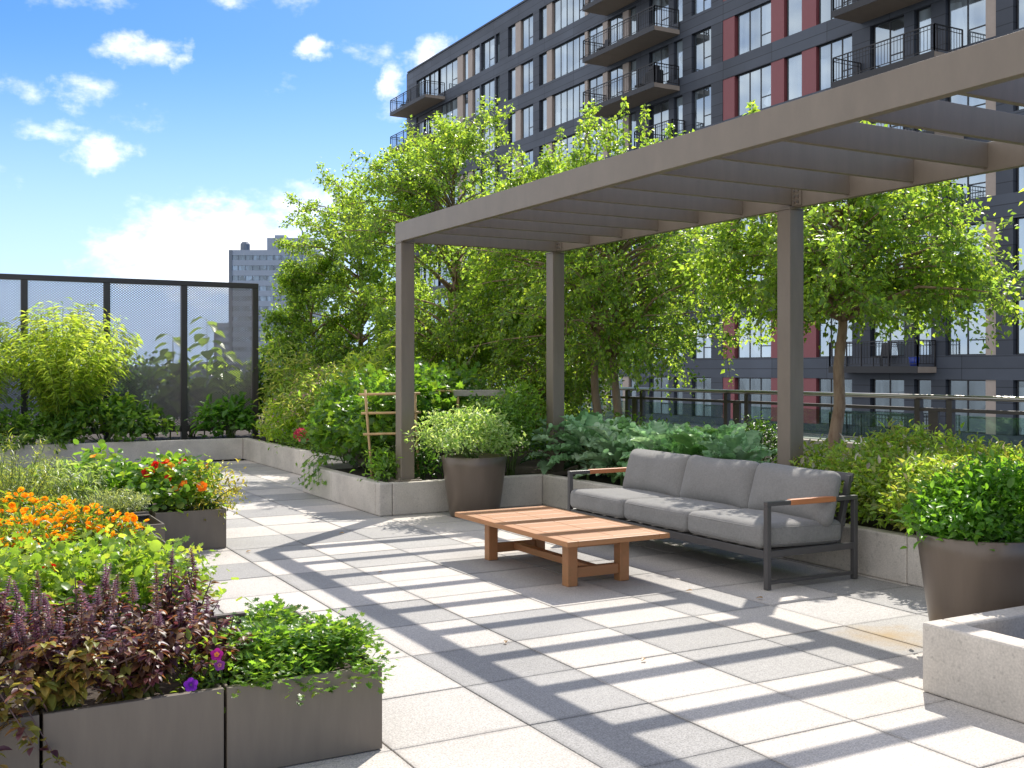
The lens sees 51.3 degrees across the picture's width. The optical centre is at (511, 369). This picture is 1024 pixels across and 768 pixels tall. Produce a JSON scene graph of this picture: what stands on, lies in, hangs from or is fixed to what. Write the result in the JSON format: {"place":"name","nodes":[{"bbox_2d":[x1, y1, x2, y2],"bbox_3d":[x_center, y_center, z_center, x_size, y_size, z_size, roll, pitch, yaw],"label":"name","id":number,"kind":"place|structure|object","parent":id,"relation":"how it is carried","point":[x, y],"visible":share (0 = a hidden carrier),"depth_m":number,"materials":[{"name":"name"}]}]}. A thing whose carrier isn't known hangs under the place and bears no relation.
{"place":"outdoors","nodes":[
{"label":"outdoors","id":0,"kind":"place"},
{"bbox_2d":[22,459,244,468],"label":"terrace slab","id":1,"kind":"structure","parent":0,"point":[199,461],"depth_m":18.01,"materials":[{"name":"concrete"}]},
{"bbox_2d":[638,424,1018,465],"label":"parapet kerb","id":2,"kind":"structure","parent":1,"relation":"on","point":[848,443],"depth_m":11.76,"materials":[{"name":"concrete"}]},
{"bbox_2d":[468,384,1023,444],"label":"glass railing","id":3,"kind":"object","parent":2,"relation":"attached to","point":[950,409],"visible":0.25,"depth_m":11.81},
{"bbox_2d":[0,0,522,365],"label":"sky","id":4,"kind":"structure","parent":0,"point":[140,139],"materials":[{"name":"blue"}]},
{"bbox_2d":[1,416,915,534],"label":"planting soil","id":5,"kind":"structure","parent":0,"point":[528,467],"depth_m":13.68,"materials":[{"name":"soil"}]},
{"bbox_2d":[0,318,35,408],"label":"willow shrub","id":6,"kind":"object","parent":5,"relation":"on","point":[4,376],"visible":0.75,"depth_m":16.21,"materials":[{"name":"green plant"}]},
{"bbox_2d":[0,391,81,453],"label":"leafy plant","id":7,"kind":"object","parent":5,"relation":"on","point":[19,422],"visible":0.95,"depth_m":16.07,"materials":[{"name":"green plant"}]},
{"bbox_2d":[0,297,143,440],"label":"willow shrub","id":8,"kind":"object","parent":5,"relation":"on","point":[63,377],"visible":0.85,"depth_m":16.35,"materials":[{"name":"green plant"}]},
{"bbox_2d":[29,392,179,444],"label":"leafy plant","id":9,"kind":"object","parent":5,"relation":"on","point":[115,414],"visible":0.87,"depth_m":16.77,"materials":[{"name":"green plant"}]},
{"bbox_2d":[0,273,258,444],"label":"fence","id":10,"kind":"object","parent":5,"relation":"on","point":[183,353],"visible":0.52,"depth_m":18.04,"materials":[{"name":"grey metal"}]},
{"bbox_2d":[113,350,188,438],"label":"dark shrub","id":11,"kind":"object","parent":5,"relation":"on","point":[152,383],"visible":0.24,"depth_m":18.32,"materials":[{"name":"green plant"}]},
{"bbox_2d":[184,391,258,437],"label":"leafy plant","id":12,"kind":"object","parent":5,"relation":"on","point":[239,416],"visible":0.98,"depth_m":17.80,"materials":[{"name":"green plant"}]},
{"bbox_2d":[251,394,313,445],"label":"flowering shrub","id":13,"kind":"object","parent":5,"relation":"on","point":[266,430],"visible":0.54,"depth_m":16.44,"materials":[{"name":"green plant"}]},
{"bbox_2d":[253,338,339,426],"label":"flowering shrub","id":14,"kind":"object","parent":5,"relation":"on","point":[273,387],"visible":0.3,"depth_m":17.53,"materials":[{"name":"green plant"}]},
{"bbox_2d":[254,361,357,430],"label":"flowering shrub","id":15,"kind":"object","parent":5,"relation":"on","point":[306,398],"visible":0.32,"depth_m":16.08,"materials":[{"name":"green plant"}]},
{"bbox_2d":[243,247,369,407],"bbox_3d":[-3.701,-0.517,19.430,2.250,3.433,2.351,0,0,-29],"label":"birch tree","id":16,"kind":"object","parent":5,"relation":"on","point":[275,317],"visible":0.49,"depth_m":19.15,"materials":[{"name":"green plant"}]},
{"bbox_2d":[249,157,447,383],"bbox_3d":[-2.828,-1.393,19.250,3.568,5.219,3.788,0,0,-29],"label":"birch tree","id":17,"kind":"object","parent":5,"relation":"on","point":[333,286],"visible":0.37,"depth_m":18.86,"materials":[{"name":"green plant"}]},
{"bbox_2d":[309,343,395,457],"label":"flowering shrub","id":18,"kind":"object","parent":5,"relation":"on","point":[360,364],"visible":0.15,"depth_m":14.56,"materials":[{"name":"green plant"}]},
{"bbox_2d":[299,373,414,467],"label":"tomato vine","id":19,"kind":"object","parent":5,"relation":"in","point":[312,433],"visible":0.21,"depth_m":12.88,"materials":[{"name":"green plant"}]},
{"bbox_2d":[300,363,426,472],"bbox_3d":[-1.680,0.559,12.531,1.603,1.301,1.498,0,0,10],"label":"tomato vine","id":20,"kind":"object","parent":5,"relation":"on","point":[341,410],"visible":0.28,"depth_m":12.32,"materials":[{"name":"green plant"}]},
{"bbox_2d":[349,435,416,481],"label":"herb plant","id":21,"kind":"object","parent":5,"relation":"on","point":[384,463],"visible":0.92,"depth_m":11.03,"materials":[{"name":"green plant"}]},
{"bbox_2d":[359,390,420,478],"bbox_3d":[-1.287,0.708,11.314,0.674,0.993,0.084,0,0,-5],"label":"bamboo trellis","id":22,"kind":"object","parent":5,"relation":"on","point":[365,394],"visible":0.69,"depth_m":11.31,"materials":[{"name":"wood"}]},
{"bbox_2d":[342,356,448,458],"bbox_3d":[-1.305,0.529,11.973,1.133,1.358,1.562,0,0,7],"label":"tomato vine","id":23,"kind":"object","parent":5,"relation":"on","point":[386,385],"visible":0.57,"depth_m":11.68,"materials":[{"name":"green plant"}]},
{"bbox_2d":[388,436,442,479],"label":"herb plant","id":24,"kind":"object","parent":5,"relation":"on","point":[422,470],"visible":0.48,"depth_m":11.33,"materials":[{"name":"green plant"}]},
{"bbox_2d":[314,95,558,397],"bbox_3d":[-1.294,-1.568,16.867,4.305,5.577,4.207,0,0,-29],"label":"birch tree","id":25,"kind":"object","parent":5,"relation":"on","point":[426,176],"visible":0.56,"depth_m":16.22,"materials":[{"name":"green plant"}]},
{"bbox_2d":[382,358,492,469],"bbox_3d":[-0.911,0.531,12.782,1.511,1.354,1.611,0,0,37],"label":"tomato vine","id":26,"kind":"object","parent":5,"relation":"on","point":[449,379],"visible":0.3,"depth_m":12.59,"materials":[{"name":"green plant"}]},
{"bbox_2d":[458,372,558,475],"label":"leafy shrub","id":27,"kind":"object","parent":5,"relation":"on","point":[511,409],"visible":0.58,"depth_m":11.92,"materials":[{"name":"green plant"}]},
{"bbox_2d":[445,143,638,452],"bbox_3d":[0.652,-0.908,15.553,2.769,4.572,3.432,0,0,-29],"label":"birch tree","id":28,"kind":"object","parent":5,"relation":"on","point":[573,409],"visible":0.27,"depth_m":15.13,"materials":[{"name":"green plant"}]},
{"bbox_2d":[513,418,597,473],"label":"shrub","id":29,"kind":"object","parent":5,"relation":"on","point":[542,465],"visible":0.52,"depth_m":11.90,"materials":[{"name":"green plant"}]},
{"bbox_2d":[543,411,624,479],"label":"fern","id":30,"kind":"object","parent":5,"relation":"on","point":[582,435],"visible":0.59,"depth_m":11.55,"materials":[{"name":"green plant"}]},
{"bbox_2d":[432,97,762,417],"bbox_3d":[1.316,-1.183,13.904,4.216,4.779,4.539,0,0,-29],"label":"birch tree","id":31,"kind":"object","parent":5,"relation":"on","point":[598,345],"visible":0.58,"depth_m":13.58,"materials":[{"name":"green plant"}]},
{"bbox_2d":[573,422,646,485],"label":"kale plant","id":32,"kind":"object","parent":5,"relation":"on","point":[606,439],"visible":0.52,"depth_m":10.99,"materials":[{"name":"green plant"}]},
{"bbox_2d":[613,420,688,479],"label":"kale plant","id":33,"kind":"object","parent":5,"relation":"on","point":[655,433],"visible":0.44,"depth_m":10.55,"materials":[{"name":"green plant"}]},
{"bbox_2d":[661,431,717,455],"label":"kale plant","id":34,"kind":"object","parent":5,"relation":"on","point":[686,443],"visible":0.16,"depth_m":9.93,"materials":[{"name":"green plant"}]},
{"bbox_2d":[388,30,1023,481],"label":"pergola","id":35,"kind":"object","parent":5,"relation":"on","point":[788,162],"visible":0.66,"depth_m":7.93,"materials":[{"name":"grey metal"}]},
{"bbox_2d":[675,420,766,446],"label":"kale plant","id":36,"kind":"object","parent":5,"relation":"on","point":[732,429],"visible":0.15,"depth_m":10.40,"materials":[{"name":"green plant"}]},
{"bbox_2d":[696,429,776,462],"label":"kale plant","id":37,"kind":"object","parent":5,"relation":"on","point":[740,444],"visible":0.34,"depth_m":9.55,"materials":[{"name":"green plant"}]},
{"bbox_2d":[735,414,776,461],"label":"box shrub","id":38,"kind":"object","parent":5,"relation":"on","point":[768,434],"visible":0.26,"depth_m":11.53,"materials":[{"name":"green plant"}]},
{"bbox_2d":[788,432,903,520],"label":"hedge shrub","id":39,"kind":"object","parent":5,"relation":"on","point":[826,462],"visible":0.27,"depth_m":8.47,"materials":[{"name":"green plant"}]},
{"bbox_2d":[669,99,1023,469],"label":"birch tree","id":40,"kind":"object","parent":5,"relation":"on","point":[835,269],"visible":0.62,"depth_m":10.30,"materials":[{"name":"green plant"}]},
{"bbox_2d":[834,449,969,531],"bbox_3d":[2.975,0.888,7.890,1.201,0.654,1.272,0,0,-39],"label":"hedge shrub","id":41,"kind":"object","parent":5,"relation":"on","point":[874,482],"visible":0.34,"depth_m":7.82,"materials":[{"name":"green plant"}]},
{"bbox_2d":[834,418,973,484],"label":"hedge shrub","id":42,"kind":"object","parent":5,"relation":"on","point":[882,438],"visible":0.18,"depth_m":8.89,"materials":[{"name":"green plant"}]},
{"bbox_2d":[862,442,1020,534],"bbox_3d":[3.149,0.851,7.387,1.193,0.718,1.420,0,0,-29],"label":"hedge shrub","id":43,"kind":"object","parent":5,"relation":"on","point":[897,500],"visible":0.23,"depth_m":7.39,"materials":[{"name":"green plant"}]},
{"bbox_2d":[925,432,1023,465],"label":"hedge shrub","id":44,"kind":"object","parent":5,"relation":"on","point":[977,446],"visible":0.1,"depth_m":8.34,"materials":[{"name":"green plant"}]},
{"bbox_2d":[7,460,1023,767],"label":"terrace paving","id":45,"kind":"structure","parent":0,"point":[733,670],"depth_m":5.66,"materials":[{"name":"stone"}]},
{"bbox_2d":[0,637,38,767],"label":"metal planter","id":46,"kind":"object","parent":45,"relation":"on","point":[15,757],"visible":0.47,"depth_m":3.52,"materials":[{"name":"beige metal"}]},
{"bbox_2d":[0,576,53,675],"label":"purple basil","id":47,"kind":"object","parent":46,"relation":"on","point":[6,630],"visible":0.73,"depth_m":4.02,"materials":[{"name":"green plant"}]},
{"bbox_2d":[0,608,71,767],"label":"purple basil","id":48,"kind":"object","parent":46,"relation":"on","point":[33,728],"visible":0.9,"depth_m":3.52,"materials":[{"name":"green plant"}]},
{"bbox_2d":[0,431,63,505],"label":"feathery plant","id":49,"kind":"object","parent":45,"relation":"on","point":[15,481],"visible":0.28,"depth_m":7.35,"materials":[{"name":"green plant"}]},
{"bbox_2d":[0,454,90,511],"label":"feathery plant","id":50,"kind":"object","parent":45,"relation":"on","point":[54,489],"visible":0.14,"depth_m":7.78,"materials":[{"name":"green plant"}]},
{"bbox_2d":[7,530,195,603],"bbox_3d":[-2.828,1.301,6.577,1.394,0.336,1.544,0,0,-29],"label":"metal planter","id":51,"kind":"object","parent":45,"relation":"on","point":[159,538],"depth_m":7.04,"materials":[{"name":"beige metal"}]},
{"bbox_2d":[0,485,59,542],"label":"marigold plant","id":52,"kind":"object","parent":51,"relation":"on","point":[12,505],"visible":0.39,"depth_m":6.93,"materials":[{"name":"orange plant"}]},
{"bbox_2d":[0,504,80,562],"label":"marigold plant","id":53,"kind":"object","parent":51,"relation":"on","point":[44,531],"visible":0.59,"depth_m":5.96,"materials":[{"name":"orange plant"}]},
{"bbox_2d":[7,495,114,555],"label":"marigold plant","id":54,"kind":"object","parent":51,"relation":"on","point":[43,511],"visible":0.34,"depth_m":6.57,"materials":[{"name":"orange plant"}]},
{"bbox_2d":[49,499,172,556],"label":"marigold plant","id":55,"kind":"object","parent":51,"relation":"on","point":[102,521],"visible":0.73,"depth_m":6.32,"materials":[{"name":"orange plant"}]},
{"bbox_2d":[9,582,200,636],"bbox_3d":[-2.076,1.331,5.364,0.849,0.276,1.194,0,0,-29],"label":"metal planter","id":56,"kind":"object","parent":45,"relation":"on","point":[148,607],"depth_m":5.39,"materials":[{"name":"beige metal"}]},
{"bbox_2d":[0,531,100,633],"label":"nasturtium plant","id":57,"kind":"object","parent":56,"relation":"in","point":[18,570],"visible":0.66,"depth_m":5.01,"materials":[{"name":"green plant"}]},
{"bbox_2d":[18,524,242,623],"bbox_3d":[-1.984,1.032,5.546,1.112,0.520,1.192,0,0,-29],"label":"nasturtium plant","id":58,"kind":"object","parent":56,"relation":"on","point":[135,562],"visible":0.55,"depth_m":5.29,"materials":[{"name":"green plant"}]},
{"bbox_2d":[82,496,148,515],"bbox_3d":[-3.871,1.301,8.862,1.374,0.336,1.534,0,0,-29],"label":"metal planter","id":59,"kind":"object","parent":45,"relation":"on","point":[141,511],"visible":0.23,"depth_m":8.52,"materials":[{"name":"beige metal"}]},
{"bbox_2d":[15,459,99,507],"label":"sage plant","id":60,"kind":"object","parent":59,"relation":"on","point":[89,480],"visible":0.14,"depth_m":8.26,"materials":[{"name":"green plant"}]},
{"bbox_2d":[67,439,140,505],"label":"nasturtium plant","id":61,"kind":"object","parent":59,"relation":"on","point":[113,467],"visible":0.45,"depth_m":9.22,"materials":[{"name":"green plant"}]},
{"bbox_2d":[17,623,223,767],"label":"metal planter","id":62,"kind":"object","parent":45,"relation":"on","point":[182,728],"visible":0.45,"depth_m":3.71,"materials":[{"name":"beige metal"}]},
{"bbox_2d":[0,586,155,721],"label":"purple basil","id":63,"kind":"object","parent":62,"relation":"on","point":[57,683],"visible":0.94,"depth_m":3.62,"materials":[{"name":"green plant"}]},
{"bbox_2d":[20,563,146,666],"bbox_3d":[-1.659,0.980,4.135,0.461,0.453,0.396,0,0,-29],"label":"purple basil","id":64,"kind":"object","parent":62,"relation":"on","point":[68,625],"visible":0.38,"depth_m":4.18,"materials":[{"name":"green plant"}]},
{"bbox_2d":[61,580,209,696],"bbox_3d":[-1.351,0.998,3.840,0.499,0.445,0.358,0,0,-41],"label":"purple basil","id":65,"kind":"object","parent":62,"relation":"on","point":[154,638],"visible":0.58,"depth_m":3.86,"materials":[{"name":"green plant"}]},
{"bbox_2d":[87,637,192,703],"bbox_3d":[-1.379,1.083,3.804,0.436,0.249,0.324,0,0,-4],"label":"purple basil","id":66,"kind":"object","parent":62,"relation":"on","point":[115,693],"visible":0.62,"depth_m":3.75,"materials":[{"name":"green plant"}]},
{"bbox_2d":[116,547,220,661],"bbox_3d":[-1.371,0.966,4.327,0.396,0.479,0.382,0,0,-41],"label":"purple basil","id":67,"kind":"object","parent":62,"relation":"on","point":[170,608],"visible":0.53,"depth_m":4.33,"materials":[{"name":"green plant"}]},
{"bbox_2d":[165,625,263,712],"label":"viola plant","id":68,"kind":"object","parent":62,"relation":"in","point":[219,665],"visible":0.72,"depth_m":3.90,"materials":[{"name":"green plant"}]},
{"bbox_2d":[0,438,242,468],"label":"planter wall","id":69,"kind":"structure","parent":45,"relation":"on","point":[221,449],"depth_m":16.80,"materials":[{"name":"concrete"}]},
{"bbox_2d":[95,514,164,540],"bbox_3d":[-2.982,1.308,8.074,0.569,0.322,0.614,0,0,-29],"label":"metal planter","id":70,"kind":"object","parent":45,"relation":"on","point":[157,524],"visible":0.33,"depth_m":8.02,"materials":[{"name":"beige metal"}]},
{"bbox_2d":[81,483,151,522],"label":"rosemary plant","id":71,"kind":"object","parent":70,"relation":"on","point":[128,504],"visible":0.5,"depth_m":8.01,"materials":[{"name":"green plant"}]},
{"bbox_2d":[144,495,225,551],"bbox_3d":[-2.891,1.308,9.186,0.564,0.322,1.194,0,0,-29],"label":"metal planter","id":72,"kind":"object","parent":45,"relation":"on","point":[210,532],"visible":0.47,"depth_m":8.69,"materials":[{"name":"beige metal"}]},
{"bbox_2d":[105,448,228,512],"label":"nasturtium plant","id":73,"kind":"object","parent":72,"relation":"in","point":[159,480],"visible":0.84,"depth_m":8.87,"materials":[{"name":"green plant"}]},
{"bbox_2d":[171,456,248,523],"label":"herb plant","id":74,"kind":"object","parent":72,"relation":"on","point":[208,506],"visible":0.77,"depth_m":8.90,"materials":[{"name":"green plant"}]},
{"bbox_2d":[192,606,381,767],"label":"metal planter","id":75,"kind":"object","parent":45,"relation":"on","point":[273,727],"visible":0.43,"depth_m":3.98,"materials":[{"name":"beige metal"}]},
{"bbox_2d":[160,615,254,681],"bbox_3d":[-1.195,1.084,4.075,0.407,0.260,0.390,0,0,17],"label":"purple basil","id":76,"kind":"object","parent":75,"relation":"on","point":[201,664],"visible":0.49,"depth_m":4.08,"materials":[{"name":"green plant"}]},
{"bbox_2d":[174,616,337,697],"bbox_3d":[-0.967,1.118,4.118,0.642,0.319,0.679,0,0,-13],"label":"parsley plant","id":77,"kind":"object","parent":75,"relation":"in","point":[267,643],"visible":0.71,"depth_m":4.05,"materials":[{"name":"green plant"}]},
{"bbox_2d":[218,593,344,669],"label":"parsley plant","id":78,"kind":"object","parent":75,"relation":"in","point":[278,612],"visible":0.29,"depth_m":4.50,"materials":[{"name":"green plant"}]},
{"bbox_2d":[244,608,398,705],"bbox_3d":[-0.769,1.094,4.244,0.635,0.302,0.738,0,0,-29],"label":"parsley plant","id":79,"kind":"object","parent":75,"relation":"in","point":[338,636],"visible":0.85,"depth_m":4.16,"materials":[{"name":"green plant"}]},
{"bbox_2d":[243,438,357,474],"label":"planter wall","id":80,"kind":"structure","parent":45,"relation":"on","point":[286,458],"depth_m":15.81,"materials":[{"name":"concrete"}]},
{"bbox_2d":[303,463,381,514],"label":"planter wall","id":81,"kind":"structure","parent":45,"relation":"on","point":[346,489],"depth_m":11.66,"materials":[{"name":"concrete"}]},
{"bbox_2d":[376,474,541,515],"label":"planter wall","id":82,"kind":"structure","parent":45,"relation":"on","point":[411,497],"depth_m":10.96,"materials":[{"name":"concrete"}]},
{"bbox_2d":[441,453,506,517],"bbox_3d":[-0.381,1.169,10.776,0.664,0.603,0.664,0,0,-29],"label":"round pot","id":83,"kind":"object","parent":45,"relation":"on","point":[473,484],"visible":0.77,"depth_m":10.53,"materials":[{"name":"grey metal"}]},
{"bbox_2d":[400,402,529,457],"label":"variegated shrub","id":84,"kind":"object","parent":83,"relation":"in","point":[487,423],"visible":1,"depth_m":10.60,"materials":[{"name":"green plant"}]},
{"bbox_2d":[455,506,669,586],"bbox_3d":[0.317,1.297,7.881,0.832,0.348,1.684,0,0,-29],"label":"coffee table","id":85,"kind":"object","parent":45,"relation":"on","point":[570,532],"visible":1,"depth_m":7.59,"materials":[{"name":"brown wood"}]},
{"bbox_2d":[568,449,857,589],"bbox_3d":[1.454,1.087,8.408,0.879,0.768,2.526,0,0,-29],"label":"sofa","id":86,"kind":"object","parent":45,"relation":"on","point":[772,510],"visible":0.98,"depth_m":7.86,"materials":[{"name":"fabric"}]},
{"bbox_2d":[540,473,923,587],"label":"planter wall","id":87,"kind":"structure","parent":45,"relation":"on","point":[882,554],"depth_m":7.62,"materials":[{"name":"concrete"}]},
{"bbox_2d":[916,529,1023,620],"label":"round pot","id":88,"kind":"object","parent":45,"relation":"on","point":[962,577],"visible":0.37,"depth_m":5.42,"materials":[{"name":"concrete"}]},
{"bbox_2d":[923,606,1023,722],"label":"planter wall","id":89,"kind":"structure","parent":45,"relation":"on","point":[976,660],"depth_m":4.68,"materials":[{"name":"concrete"}]},
{"bbox_2d":[390,0,1023,448],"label":"apartment building","id":90,"kind":"structure","parent":0,"point":[546,68],"depth_m":53.69,"materials":[{"name":"stone"}]},
{"bbox_2d":[554,82,584,125],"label":"window","id":91,"kind":"structure","parent":90,"relation":"in","point":[568,103],"depth_m":68.35,"materials":[{"name":"clear glass"}]},
{"bbox_2d":[554,33,584,78],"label":"window","id":92,"kind":"structure","parent":90,"relation":"in","point":[568,56],"depth_m":68.24,"materials":[{"name":"clear glass"}]},
{"bbox_2d":[554,0,584,31],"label":"window","id":93,"kind":"structure","parent":90,"relation":"in","point":[566,12],"depth_m":68.56,"materials":[{"name":"clear glass"}]},
{"bbox_2d":[694,86,710,129],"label":"window","id":94,"kind":"structure","parent":90,"relation":"in","point":[702,97],"depth_m":56.59,"materials":[{"name":"clear glass"}]},
{"bbox_2d":[694,27,710,71],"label":"window","id":95,"kind":"structure","parent":90,"relation":"in","point":[702,40],"depth_m":56.59,"materials":[{"name":"clear glass"}]},
{"bbox_2d":[738,377,770,420],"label":"window","id":96,"kind":"structure","parent":90,"relation":"in","point":[743,383],"depth_m":52.85,"materials":[{"name":"clear glass"}]},
{"bbox_2d":[738,316,770,357],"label":"window","id":97,"kind":"structure","parent":90,"relation":"in","point":[748,351],"depth_m":53.11,"materials":[{"name":"clear glass"}]},
{"bbox_2d":[738,64,770,115],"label":"window","id":98,"kind":"structure","parent":90,"relation":"in","point":[754,84],"depth_m":52.98,"materials":[{"name":"clear glass"}]},
{"bbox_2d":[738,1,770,54],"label":"window","id":99,"kind":"structure","parent":90,"relation":"in","point":[754,25],"depth_m":53.05,"materials":[{"name":"clear glass"}]},
{"bbox_2d":[787,53,801,100],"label":"window","id":100,"kind":"structure","parent":90,"relation":"in","point":[794,63],"depth_m":50.60,"materials":[{"name":"clear glass"}]},
{"bbox_2d":[819,378,851,425],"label":"window","id":101,"kind":"structure","parent":90,"relation":"in","point":[825,384],"depth_m":48.71,"materials":[{"name":"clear glass"}]},
{"bbox_2d":[819,35,851,90],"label":"window","id":102,"kind":"structure","parent":90,"relation":"in","point":[841,46],"depth_m":48.51,"materials":[{"name":"clear glass"}]},
{"bbox_2d":[874,379,903,427],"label":"window","id":103,"kind":"structure","parent":90,"relation":"in","point":[891,386],"depth_m":45.61,"materials":[{"name":"clear glass"}]},
{"bbox_2d":[874,16,903,67],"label":"window","id":104,"kind":"structure","parent":90,"relation":"in","point":[895,27],"depth_m":45.61,"materials":[{"name":"clear glass"}]},
{"bbox_2d":[892,449,1023,550],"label":"shrub","id":105,"kind":"object","parent":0,"point":[978,504],"visible":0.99,"depth_m":5.54,"materials":[{"name":"green plant"}]},
{"bbox_3d":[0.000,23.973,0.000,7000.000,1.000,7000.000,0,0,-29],"label":"ground","id":106,"kind":"structure","parent":0,"visible":0},
{"bbox_2d":[229,230,324,381],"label":"office tower","id":107,"kind":"structure","parent":106,"relation":"on","point":[248,265],"depth_m":330.00,"materials":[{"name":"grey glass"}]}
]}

